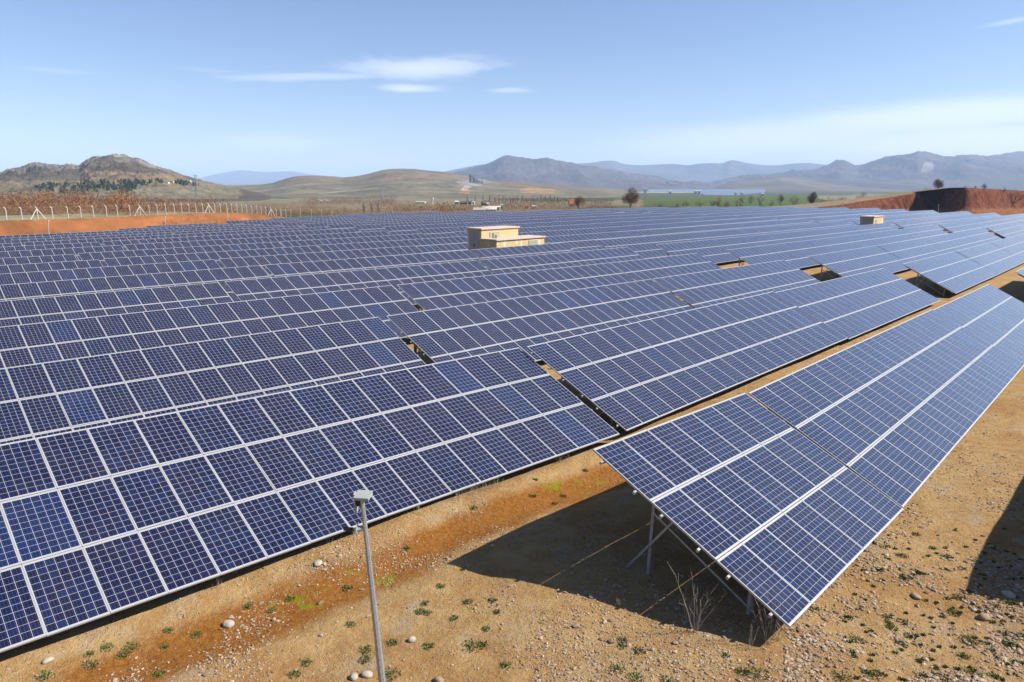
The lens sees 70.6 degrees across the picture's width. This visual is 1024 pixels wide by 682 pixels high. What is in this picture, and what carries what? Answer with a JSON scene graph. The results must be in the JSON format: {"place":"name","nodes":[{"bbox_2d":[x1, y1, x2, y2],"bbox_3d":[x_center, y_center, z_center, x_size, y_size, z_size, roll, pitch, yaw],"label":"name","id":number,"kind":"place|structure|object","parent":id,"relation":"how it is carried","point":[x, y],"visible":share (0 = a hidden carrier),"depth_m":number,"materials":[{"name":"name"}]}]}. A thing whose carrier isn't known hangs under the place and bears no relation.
{"place":"outdoors","nodes":[
{"label":"outdoors","id":0,"kind":"place"},
{"bbox_2d":[0,153,271,202],"bbox_3d":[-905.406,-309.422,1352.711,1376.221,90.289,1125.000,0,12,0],"label":"rocky hill","id":1,"kind":"structure","parent":0,"point":[111,168],"depth_m":1177.62,"materials":[{"name":"stone"}]},
{"bbox_2d":[35,177,198,192],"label":"conifer plantation","id":2,"kind":"object","parent":1,"relation":"on","point":[132,185],"visible":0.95,"depth_m":1016.37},
{"bbox_2d":[199,170,314,184],"bbox_3d":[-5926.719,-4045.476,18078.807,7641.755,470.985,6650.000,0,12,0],"label":"faint range","id":3,"kind":"structure","parent":0,"point":[242,177],"depth_m":17378.37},
{"bbox_2d":[225,169,625,198],"bbox_3d":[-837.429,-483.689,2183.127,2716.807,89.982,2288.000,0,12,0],"label":"grassy hill","id":4,"kind":"structure","parent":0,"point":[409,184],"depth_m":1849.46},
{"bbox_2d":[0,191,1023,681],"bbox_3d":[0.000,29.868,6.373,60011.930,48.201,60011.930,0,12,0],"label":"ground","id":5,"kind":"structure","parent":0,"point":[488,571],"depth_m":14.70,"materials":[{"name":"soil"}]},
{"bbox_2d":[0,254,76,264],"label":"solar table","id":6,"kind":"object","parent":5,"relation":"on","point":[35,259],"visible":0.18,"depth_m":64.89,"materials":[{"name":"blue glass"}]},
{"bbox_2d":[0,242,100,251],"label":"solar table","id":7,"kind":"object","parent":5,"relation":"on","point":[48,246],"visible":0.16,"depth_m":80.20,"materials":[{"name":"blue glass"}]},
{"bbox_2d":[0,259,102,273],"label":"solar table","id":8,"kind":"object","parent":5,"relation":"on","point":[19,268],"visible":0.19,"depth_m":58.37,"materials":[{"name":"blue glass"}]},
{"bbox_2d":[0,245,123,260],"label":"solar table","id":9,"kind":"object","parent":5,"relation":"on","point":[40,252],"visible":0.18,"depth_m":73.52,"materials":[{"name":"blue glass"}]},
{"bbox_2d":[0,230,135,237],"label":"solar table","id":10,"kind":"object","parent":5,"relation":"on","point":[37,235],"visible":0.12,"depth_m":110.67,"materials":[{"name":"blue glass"}]},
{"bbox_2d":[10,232,172,245],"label":"solar table","id":11,"kind":"object","parent":5,"relation":"on","point":[22,241],"visible":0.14,"depth_m":98.38,"materials":[{"name":"blue glass"}]},
{"bbox_2d":[24,234,193,245],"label":"solar table","id":12,"kind":"object","parent":5,"relation":"on","point":[99,240],"visible":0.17,"depth_m":92.18,"materials":[{"name":"blue glass"}]},
{"bbox_2d":[0,259,220,284],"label":"solar table","id":13,"kind":"object","parent":5,"relation":"on","point":[50,275],"visible":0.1,"depth_m":53.89,"materials":[{"name":"blue glass"}]},
{"bbox_2d":[0,282,232,326],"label":"solar table","id":14,"kind":"object","parent":5,"relation":"on","point":[39,310],"visible":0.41,"depth_m":38.36,"materials":[{"name":"blue glass"}]},
{"bbox_2d":[52,229,195,237],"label":"solar table","id":15,"kind":"object","parent":5,"relation":"on","point":[104,234],"visible":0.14,"depth_m":109.54,"materials":[{"name":"blue glass"}]},
{"bbox_2d":[0,265,269,301],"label":"solar table","id":16,"kind":"object","parent":5,"relation":"on","point":[220,276],"visible":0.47,"depth_m":47.30,"materials":[{"name":"blue glass"}]},
{"bbox_2d":[0,187,271,224],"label":"russet scrub","id":17,"kind":"object","parent":5,"relation":"on","point":[121,204],"visible":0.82,"depth_m":189.84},
{"bbox_2d":[3,203,285,219],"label":"fence","id":18,"kind":"object","parent":5,"relation":"on","point":[214,205],"visible":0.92,"depth_m":176.00,"materials":[{"name":"metal"}]},
{"bbox_2d":[78,242,282,266],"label":"solar table","id":19,"kind":"object","parent":5,"relation":"on","point":[101,256],"visible":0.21,"depth_m":74.24,"materials":[{"name":"blue glass"}]},
{"bbox_2d":[102,233,268,250],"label":"solar table","id":20,"kind":"object","parent":5,"relation":"on","point":[122,243],"visible":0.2,"depth_m":91.51,"materials":[{"name":"blue glass"}]},
{"bbox_2d":[136,224,254,231],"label":"solar table","id":21,"kind":"object","parent":5,"relation":"on","point":[160,229],"visible":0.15,"depth_m":125.90,"materials":[{"name":"blue glass"}]},
{"bbox_2d":[0,285,418,368],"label":"solar table","id":22,"kind":"object","parent":5,"relation":"on","point":[32,343],"visible":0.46,"depth_m":33.19,"materials":[{"name":"blue glass"}]},
{"bbox_2d":[124,235,298,249],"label":"solar table","id":23,"kind":"object","parent":5,"relation":"on","point":[204,243],"visible":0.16,"depth_m":85.45,"materials":[{"name":"blue glass"}]},
{"bbox_2d":[103,245,321,267],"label":"solar table","id":24,"kind":"object","parent":5,"relation":"on","point":[215,256],"visible":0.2,"depth_m":68.20,"materials":[{"name":"blue glass"}]},
{"bbox_2d":[0,317,426,443],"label":"solar table","id":25,"kind":"object","parent":5,"relation":"on","point":[50,398],"visible":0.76,"depth_m":24.72,"materials":[{"name":"blue glass"}]},
{"bbox_2d":[173,226,299,235],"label":"solar table","id":26,"kind":"object","parent":5,"relation":"on","point":[226,230],"visible":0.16,"depth_m":114.12,"materials":[{"name":"blue glass"}]},
{"bbox_2d":[195,227,326,236],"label":"solar table","id":27,"kind":"object","parent":5,"relation":"on","point":[256,231],"visible":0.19,"depth_m":108.15,"materials":[{"name":"blue glass"}]},
{"bbox_2d":[0,347,618,652],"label":"solar table","id":28,"kind":"object","parent":5,"relation":"on","point":[98,522],"visible":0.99,"depth_m":16.80,"materials":[{"name":"blue glass"}]},
{"bbox_2d":[266,228,355,239],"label":"solar table","id":29,"kind":"object","parent":5,"relation":"on","point":[307,232],"visible":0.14,"depth_m":104.95,"materials":[{"name":"blue glass"}]},
{"bbox_2d":[219,246,422,276],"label":"solar table","id":30,"kind":"object","parent":5,"relation":"on","point":[261,261],"visible":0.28,"depth_m":67.03,"materials":[{"name":"blue glass"}]},
{"bbox_2d":[281,219,372,227],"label":"solar table","id":31,"kind":"object","parent":5,"relation":"on","point":[300,224],"visible":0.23,"depth_m":143.54,"materials":[{"name":"blue glass"}]},
{"bbox_2d":[296,231,388,239],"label":"solar table","id":32,"kind":"object","parent":5,"relation":"on","point":[340,235],"visible":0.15,"depth_m":98.95,"materials":[{"name":"blue glass"}]},
{"bbox_2d":[303,219,396,228],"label":"solar table","id":33,"kind":"object","parent":5,"relation":"on","point":[307,225],"visible":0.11,"depth_m":137.43,"materials":[{"name":"blue glass"}]},
{"bbox_2d":[280,233,427,251],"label":"solar table","id":34,"kind":"object","parent":5,"relation":"on","point":[316,242],"visible":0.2,"depth_m":89.94,"materials":[{"name":"blue glass"}]},
{"bbox_2d":[225,260,493,304],"bbox_3d":[-8.748,-3.455,50.681,4.477,3.009,21.323,12,17,43],"label":"solar table","id":35,"kind":"object","parent":5,"relation":"on","point":[262,288],"visible":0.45,"depth_m":49.86,"materials":[{"name":"blue glass"}]},
{"bbox_2d":[343,490,385,681],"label":"lamp pole","id":36,"kind":"object","parent":5,"relation":"on","point":[360,497],"visible":1,"depth_m":9.85,"materials":[{"name":"grey metal"}]},
{"bbox_2d":[327,220,422,231],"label":"solar table","id":37,"kind":"object","parent":5,"relation":"on","point":[341,226],"visible":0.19,"depth_m":130.73,"materials":[{"name":"blue glass"}]},
{"bbox_2d":[265,250,492,276],"bbox_3d":[-10.018,-5.663,61.659,4.452,2.964,21.421,11,17,43],"label":"solar table","id":38,"kind":"object","parent":5,"relation":"on","point":[309,267],"visible":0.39,"depth_m":61.19,"materials":[{"name":"blue glass"}]},
{"bbox_2d":[318,236,467,252],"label":"solar table","id":39,"kind":"object","parent":5,"relation":"on","point":[441,244],"visible":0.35,"depth_m":86.14,"materials":[{"name":"blue glass"}]},
{"bbox_2d":[354,221,451,234],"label":"solar table","id":40,"kind":"object","parent":5,"relation":"on","point":[370,227],"visible":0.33,"depth_m":124.25,"materials":[{"name":"blue glass"}]},
{"bbox_2d":[383,222,484,234],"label":"solar table","id":41,"kind":"object","parent":5,"relation":"on","point":[402,230],"visible":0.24,"depth_m":119.08,"materials":[{"name":"blue glass"}]},
{"bbox_2d":[260,200,660,216],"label":"reddish scrub","id":42,"kind":"object","parent":5,"relation":"on","point":[445,208],"visible":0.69,"depth_m":295.57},
{"bbox_2d":[223,195,705,212],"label":"brown scrub","id":43,"kind":"object","parent":5,"relation":"on","point":[356,200],"visible":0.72,"depth_m":525.54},
{"bbox_2d":[417,224,515,237],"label":"solar table","id":44,"kind":"object","parent":5,"relation":"on","point":[438,232],"visible":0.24,"depth_m":111.59,"materials":[{"name":"blue glass"}]},
{"bbox_2d":[450,217,528,222],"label":"solar table","id":45,"kind":"object","parent":5,"relation":"on","point":[487,220],"visible":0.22,"depth_m":143.35,"materials":[{"name":"blue glass"}]},
{"bbox_2d":[454,226,555,238],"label":"solar table","id":46,"kind":"object","parent":5,"relation":"on","point":[520,230],"visible":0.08,"depth_m":113.83,"materials":[{"name":"blue glass"}]},
{"bbox_2d":[466,225,545,259],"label":"transformer kiosk","id":47,"kind":"object","parent":5,"relation":"on","point":[491,237],"visible":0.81,"depth_m":77.22,"materials":[{"name":"beige"}]},
{"bbox_2d":[6,385,1023,681],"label":"pebbles","id":48,"kind":"object","parent":5,"relation":"on","point":[826,643],"visible":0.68,"depth_m":13.51,"materials":[{"name":"gravel"}]},
{"bbox_2d":[397,263,634,310],"bbox_3d":[2.106,-3.165,49.722,4.463,3.114,21.795,11,16,42],"label":"solar table","id":49,"kind":"object","parent":5,"relation":"on","point":[429,295],"visible":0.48,"depth_m":48.37,"materials":[{"name":"blue glass"}]},
{"bbox_2d":[481,218,560,224],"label":"solar table","id":50,"kind":"object","parent":5,"relation":"on","point":[519,221],"visible":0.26,"depth_m":137.21,"materials":[{"name":"blue glass"}]},
{"bbox_2d":[470,243,574,259],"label":"solar table","id":51,"kind":"object","parent":5,"relation":"on","point":[511,251],"visible":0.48,"depth_m":74.87,"materials":[{"name":"blue glass"}]},
{"bbox_2d":[35,469,1023,681],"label":"weeds","id":52,"kind":"object","parent":5,"relation":"on","point":[909,636],"visible":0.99,"depth_m":12.99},
{"bbox_2d":[386,279,693,363],"bbox_3d":[3.374,-0.909,38.643,4.442,3.157,21.810,11,16,42],"label":"solar table","id":53,"kind":"object","parent":5,"relation":"on","point":[454,332],"visible":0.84,"depth_m":36.45,"materials":[{"name":"blue glass"}]},
{"bbox_2d":[514,220,594,227],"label":"solar table","id":54,"kind":"object","parent":5,"relation":"on","point":[526,225],"visible":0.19,"depth_m":131.35,"materials":[{"name":"blue glass"}]},
{"bbox_2d":[518,228,597,243],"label":"solar table","id":55,"kind":"object","parent":5,"relation":"on","point":[566,232],"visible":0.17,"depth_m":106.17,"materials":[{"name":"blue glass"}]},
{"bbox_2d":[479,247,643,274],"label":"solar table","id":56,"kind":"object","parent":5,"relation":"on","point":[534,262],"visible":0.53,"depth_m":65.67,"materials":[{"name":"blue glass"}]},
{"bbox_2d":[557,215,621,220],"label":"solar table","id":57,"kind":"object","parent":5,"relation":"on","point":[589,218],"visible":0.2,"depth_m":152.73,"materials":[{"name":"blue glass"}]},
{"bbox_2d":[551,222,631,229],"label":"solar table","id":58,"kind":"object","parent":5,"relation":"on","point":[585,226],"visible":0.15,"depth_m":125.38,"materials":[{"name":"blue glass"}]},
{"bbox_2d":[544,230,644,250],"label":"solar table","id":59,"kind":"object","parent":5,"relation":"on","point":[581,242],"visible":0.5,"depth_m":95.40,"materials":[{"name":"blue glass"}]},
{"bbox_2d":[590,217,654,222],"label":"solar table","id":60,"kind":"object","parent":5,"relation":"on","point":[621,220],"visible":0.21,"depth_m":146.83,"materials":[{"name":"blue glass"}]},
{"bbox_2d":[592,223,670,232],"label":"solar table","id":61,"kind":"object","parent":5,"relation":"on","point":[629,228],"visible":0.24,"depth_m":119.27,"materials":[{"name":"blue glass"}]},
{"bbox_2d":[595,233,697,258],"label":"solar table","id":62,"kind":"object","parent":5,"relation":"on","point":[645,247],"visible":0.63,"depth_m":89.72,"materials":[{"name":"blue glass"}]},
{"bbox_2d":[627,218,689,225],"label":"solar table","id":63,"kind":"object","parent":5,"relation":"on","point":[647,222],"visible":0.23,"depth_m":140.77,"materials":[{"name":"blue glass"}]},
{"bbox_2d":[611,253,721,292],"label":"solar table","id":64,"kind":"object","parent":5,"relation":"on","point":[648,268],"visible":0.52,"depth_m":62.47,"materials":[{"name":"blue glass"}]},
{"bbox_2d":[637,225,715,235],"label":"solar table","id":65,"kind":"object","parent":5,"relation":"on","point":[667,231],"visible":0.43,"depth_m":113.24,"materials":[{"name":"blue glass"}]},
{"bbox_2d":[527,291,847,430],"bbox_3d":[9.426,0.340,32.779,4.364,3.124,22.006,11,16,41],"label":"solar table","id":66,"kind":"object","parent":5,"relation":"on","point":[627,377],"visible":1,"depth_m":29.78,"materials":[{"name":"blue glass"}]},
{"bbox_2d":[665,220,727,227],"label":"solar table","id":67,"kind":"object","parent":5,"relation":"on","point":[695,223],"visible":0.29,"depth_m":134.80,"materials":[{"name":"blue glass"}]},
{"bbox_2d":[656,236,758,263],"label":"solar table","id":68,"kind":"object","parent":5,"relation":"on","point":[714,251],"visible":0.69,"depth_m":84.45,"materials":[{"name":"blue glass"}]},
{"bbox_2d":[685,215,737,221],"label":"solar table","id":69,"kind":"object","parent":5,"relation":"on","point":[710,218],"visible":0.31,"depth_m":156.38,"materials":[{"name":"blue glass"}]},
{"bbox_2d":[688,228,763,239],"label":"solar table","id":70,"kind":"object","parent":5,"relation":"on","point":[707,235],"visible":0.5,"depth_m":107.19,"materials":[{"name":"blue glass"}]},
{"bbox_2d":[653,260,820,308],"bbox_3d":[18.161,-3.933,54.343,4.390,3.155,21.981,11,16,41],"label":"solar table","id":71,"kind":"object","parent":5,"relation":"on","point":[704,288],"visible":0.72,"depth_m":52.88,"materials":[{"name":"blue glass"}]},
{"bbox_2d":[708,222,769,230],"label":"solar table","id":72,"kind":"object","parent":5,"relation":"on","point":[737,226],"visible":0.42,"depth_m":128.80,"materials":[{"name":"blue glass"}]},
{"bbox_2d":[593,393,902,626],"bbox_3d":[5.661,3.511,16.447,4.325,3.127,7.534,11,16,41],"label":"solar table","id":73,"kind":"object","parent":5,"relation":"on","point":[801,556],"visible":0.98,"depth_m":15.58,"materials":[{"name":"blue glass"}]},
{"bbox_2d":[723,217,773,223],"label":"solar table","id":74,"kind":"object","parent":5,"relation":"on","point":[744,220],"visible":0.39,"depth_m":150.33,"materials":[{"name":"blue glass"}]},
{"bbox_2d":[727,241,827,268],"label":"solar table","id":75,"kind":"object","parent":5,"relation":"on","point":[797,254],"visible":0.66,"depth_m":79.27,"materials":[{"name":"blue glass"}]},
{"bbox_2d":[743,231,819,245],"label":"solar table","id":76,"kind":"object","parent":5,"relation":"on","point":[774,238],"visible":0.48,"depth_m":100.99,"materials":[{"name":"blue glass"}]},
{"bbox_2d":[755,224,814,233],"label":"solar table","id":77,"kind":"object","parent":5,"relation":"on","point":[783,229],"visible":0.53,"depth_m":122.75,"materials":[{"name":"blue glass"}]},
{"bbox_2d":[762,219,811,226],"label":"solar table","id":78,"kind":"object","parent":5,"relation":"on","point":[786,222],"visible":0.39,"depth_m":144.23,"materials":[{"name":"blue glass"}]},
{"bbox_2d":[775,214,818,222],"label":"solar table","id":79,"kind":"object","parent":5,"relation":"on","point":[808,217],"visible":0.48,"depth_m":170.21,"materials":[{"name":"blue glass"}]},
{"bbox_2d":[806,221,852,229],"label":"solar table","id":80,"kind":"object","parent":5,"relation":"on","point":[825,225],"visible":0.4,"depth_m":138.31,"materials":[{"name":"blue glass"}]},
{"bbox_2d":[806,226,863,238],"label":"solar table","id":81,"kind":"object","parent":5,"relation":"on","point":[833,232],"visible":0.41,"depth_m":116.65,"materials":[{"name":"blue glass"}]},
{"bbox_2d":[812,216,857,225],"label":"solar table","id":82,"kind":"object","parent":5,"relation":"on","point":[833,219],"visible":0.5,"depth_m":164.11,"materials":[{"name":"blue glass"}]},
{"bbox_2d":[806,234,880,252],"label":"solar table","id":83,"kind":"object","parent":5,"relation":"on","point":[839,243],"visible":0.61,"depth_m":94.91,"materials":[{"name":"blue glass"}]},
{"bbox_2d":[775,268,939,338],"bbox_3d":[24.042,-2.650,48.684,4.318,3.206,22.064,11,16,41],"label":"solar table","id":84,"kind":"object","parent":5,"relation":"on","point":[851,306],"visible":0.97,"depth_m":46.62,"materials":[{"name":"blue glass"}]},
{"bbox_2d":[808,245,908,280],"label":"solar table","id":85,"kind":"object","parent":5,"relation":"on","point":[844,263],"visible":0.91,"depth_m":73.26,"materials":[{"name":"blue glass"}]},
{"bbox_2d":[859,215,883,224],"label":"transformer kiosk","id":86,"kind":"object","parent":5,"relation":"on","point":[870,219],"visible":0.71,"depth_m":138.36,"materials":[{"name":"concrete"}]},
{"bbox_2d":[852,223,897,232],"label":"solar table","id":87,"kind":"object","parent":5,"relation":"on","point":[871,228],"visible":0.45,"depth_m":132.20,"materials":[{"name":"blue glass"}]},
{"bbox_2d":[748,310,1023,507],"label":"solar table","id":88,"kind":"object","parent":5,"relation":"on","point":[899,463],"visible":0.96,"depth_m":23.90,"materials":[{"name":"blue glass"}]},
{"bbox_2d":[863,229,918,244],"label":"solar table","id":89,"kind":"object","parent":5,"relation":"on","point":[889,236],"visible":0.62,"depth_m":110.50,"materials":[{"name":"blue glass"}]},
{"bbox_2d":[893,220,928,228],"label":"solar table","id":90,"kind":"object","parent":5,"relation":"on","point":[910,224],"visible":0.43,"depth_m":150.14,"materials":[{"name":"blue glass"}]},
{"bbox_2d":[877,238,948,261],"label":"solar table","id":91,"kind":"object","parent":5,"relation":"on","point":[914,250],"visible":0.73,"depth_m":88.66,"materials":[{"name":"blue glass"}]},
{"bbox_2d":[903,225,947,237],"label":"solar table","id":92,"kind":"object","parent":5,"relation":"on","point":[925,231],"visible":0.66,"depth_m":126.00,"materials":[{"name":"blue glass"}]},
{"bbox_2d":[903,251,998,296],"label":"solar table","id":93,"kind":"object","parent":5,"relation":"on","point":[955,272],"visible":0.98,"depth_m":66.20,"materials":[{"name":"blue glass"}]},
{"bbox_2d":[924,232,979,251],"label":"solar table","id":94,"kind":"object","parent":5,"relation":"on","point":[952,242],"visible":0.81,"depth_m":104.27,"materials":[{"name":"blue glass"}]},
{"bbox_2d":[937,221,974,232],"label":"solar table","id":95,"kind":"object","parent":5,"relation":"on","point":[953,227],"visible":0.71,"depth_m":143.84,"materials":[{"name":"blue glass"}]},
{"bbox_2d":[933,284,1023,362],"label":"solar table","id":96,"kind":"object","parent":5,"relation":"on","point":[977,313],"visible":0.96,"depth_m":40.08,"materials":[{"name":"blue glass"}]},
{"bbox_2d":[956,228,1001,244],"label":"solar table","id":97,"kind":"object","parent":5,"relation":"on","point":[980,236],"visible":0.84,"depth_m":119.77,"materials":[{"name":"blue glass"}]},
{"bbox_2d":[956,242,1023,273],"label":"solar table","id":98,"kind":"object","parent":5,"relation":"on","point":[994,258],"visible":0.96,"depth_m":82.35,"materials":[{"name":"blue glass"}]},
{"bbox_2d":[985,224,1022,238],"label":"solar table","id":99,"kind":"object","parent":5,"relation":"on","point":[1004,230],"visible":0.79,"depth_m":137.65,"materials":[{"name":"blue glass"}]},
{"bbox_2d":[990,236,1023,258],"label":"solar table","id":100,"kind":"object","parent":5,"relation":"on","point":[1014,245],"visible":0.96,"depth_m":96.69,"materials":[{"name":"blue glass"}]},
{"bbox_2d":[0,0,1023,178],"label":"sky","id":101,"kind":"structure","parent":0,"point":[202,88],"materials":[{"name":"blue"}]},
{"bbox_2d":[454,155,719,190],"bbox_3d":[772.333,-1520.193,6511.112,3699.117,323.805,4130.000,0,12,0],"label":"purple mountain","id":102,"kind":"structure","parent":0,"point":[510,168],"depth_m":5918.24,"materials":[{"name":"stone"}]},
{"bbox_2d":[578,160,823,182],"bbox_3d":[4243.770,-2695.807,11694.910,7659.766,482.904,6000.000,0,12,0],"label":"distant range","id":103,"kind":"structure","parent":0,"point":[706,172],"depth_m":11462.61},
{"bbox_2d":[712,176,905,191],"bbox_3d":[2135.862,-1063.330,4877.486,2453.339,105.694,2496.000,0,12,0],"label":"foothill","id":104,"kind":"structure","parent":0,"point":[782,184],"depth_m":4457.52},
{"bbox_2d":[648,189,765,194],"bbox_3d":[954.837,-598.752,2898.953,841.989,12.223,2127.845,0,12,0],"label":"distant solar rows","id":105,"kind":"object","parent":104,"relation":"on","point":[721,191],"visible":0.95,"depth_m":3070.54,"materials":[{"name":"blue glass"}]},
{"bbox_2d":[639,188,1023,214],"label":"earth bank","id":106,"kind":"structure","parent":0,"point":[981,201],"depth_m":331.29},
{"bbox_2d":[706,151,1023,190],"bbox_3d":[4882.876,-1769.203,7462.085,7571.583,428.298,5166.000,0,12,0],"label":"mountain range","id":107,"kind":"structure","parent":0,"point":[917,170],"depth_m":6643.52,"materials":[{"name":"stone"}]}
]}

